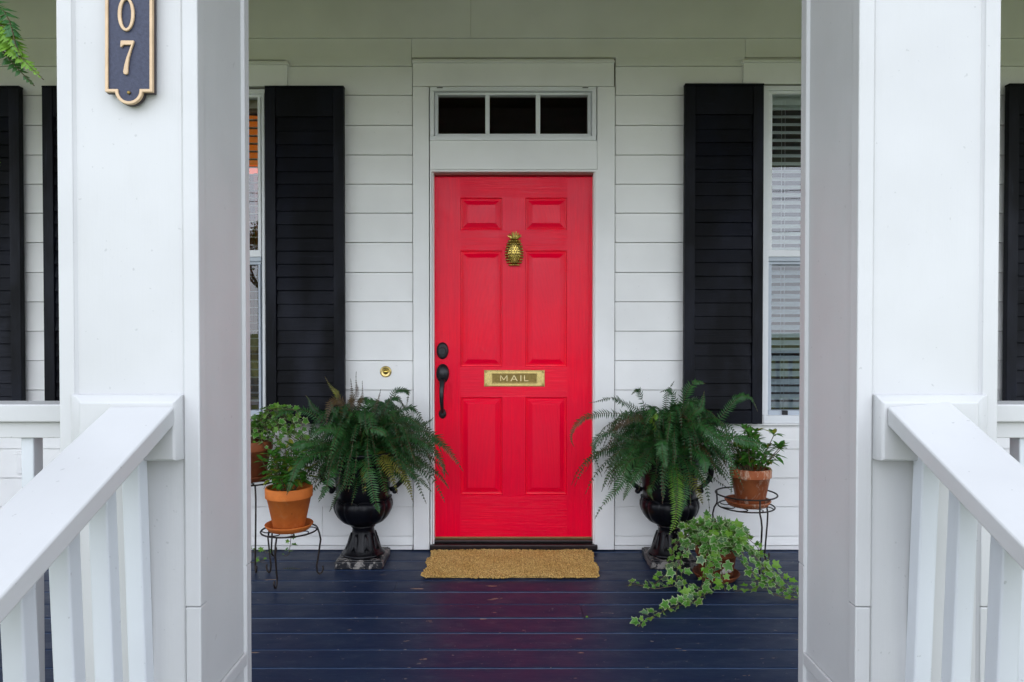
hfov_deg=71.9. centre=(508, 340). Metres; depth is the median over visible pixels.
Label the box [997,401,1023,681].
porch railing
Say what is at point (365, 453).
potted fern
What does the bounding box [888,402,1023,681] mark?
stair railing
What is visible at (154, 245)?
porch column
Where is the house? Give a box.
[0,0,1023,549]
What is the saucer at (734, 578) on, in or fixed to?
on the porch floor
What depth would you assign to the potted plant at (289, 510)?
3.48 m
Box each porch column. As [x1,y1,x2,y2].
[56,0,251,681]
[798,0,1000,681]
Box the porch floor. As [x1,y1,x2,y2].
[0,549,798,681]
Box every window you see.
[249,89,265,419]
[430,87,595,140]
[762,86,800,422]
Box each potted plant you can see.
[254,439,317,528]
[725,424,787,504]
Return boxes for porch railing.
[0,401,59,681]
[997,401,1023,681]
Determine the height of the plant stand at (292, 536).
0.250 m
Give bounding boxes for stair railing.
[0,407,173,681]
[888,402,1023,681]
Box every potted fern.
[264,377,463,568]
[569,379,775,568]
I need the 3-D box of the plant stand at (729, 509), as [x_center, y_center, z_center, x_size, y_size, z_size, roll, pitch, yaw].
[1.250,0.995,3.698,0.329,0.394,0.351,0,1,0]
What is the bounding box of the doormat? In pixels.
[421,549,599,578]
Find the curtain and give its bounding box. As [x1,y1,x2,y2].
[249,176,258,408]
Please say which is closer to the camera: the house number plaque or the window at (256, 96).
the house number plaque
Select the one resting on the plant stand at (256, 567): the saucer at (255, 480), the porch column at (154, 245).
the saucer at (255, 480)
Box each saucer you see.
[251,471,271,482]
[264,518,313,533]
[692,565,739,583]
[724,494,771,509]
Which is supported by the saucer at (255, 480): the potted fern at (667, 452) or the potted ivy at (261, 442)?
the potted ivy at (261, 442)
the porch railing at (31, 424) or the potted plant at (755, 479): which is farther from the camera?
the potted plant at (755, 479)
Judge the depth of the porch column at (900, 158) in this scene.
1.54 m
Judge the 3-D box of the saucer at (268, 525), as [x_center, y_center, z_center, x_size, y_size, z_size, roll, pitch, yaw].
[-1.102,0.929,3.543,0.236,0.031,0.236,0,1,0]
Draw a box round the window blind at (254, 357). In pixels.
[249,116,258,396]
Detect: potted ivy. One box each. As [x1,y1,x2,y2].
[251,402,312,562]
[627,509,798,626]
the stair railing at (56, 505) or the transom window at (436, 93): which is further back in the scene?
the transom window at (436, 93)
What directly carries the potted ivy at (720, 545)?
on the saucer at (734, 578)
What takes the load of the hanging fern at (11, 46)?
hanging from the house
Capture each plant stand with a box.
[251,481,276,572]
[260,524,323,588]
[712,486,777,577]
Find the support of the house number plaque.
attached to the porch column at (154, 245)
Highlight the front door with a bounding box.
[435,177,591,536]
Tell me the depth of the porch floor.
2.98 m
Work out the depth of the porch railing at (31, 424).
1.67 m
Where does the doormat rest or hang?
on the porch floor
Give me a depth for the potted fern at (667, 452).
3.67 m
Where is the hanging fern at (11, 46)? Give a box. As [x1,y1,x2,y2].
[0,0,44,85]
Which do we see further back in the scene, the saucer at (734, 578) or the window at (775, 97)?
the window at (775, 97)
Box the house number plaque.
[105,0,156,106]
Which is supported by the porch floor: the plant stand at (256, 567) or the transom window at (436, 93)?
the plant stand at (256, 567)
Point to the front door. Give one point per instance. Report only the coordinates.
(513, 255)

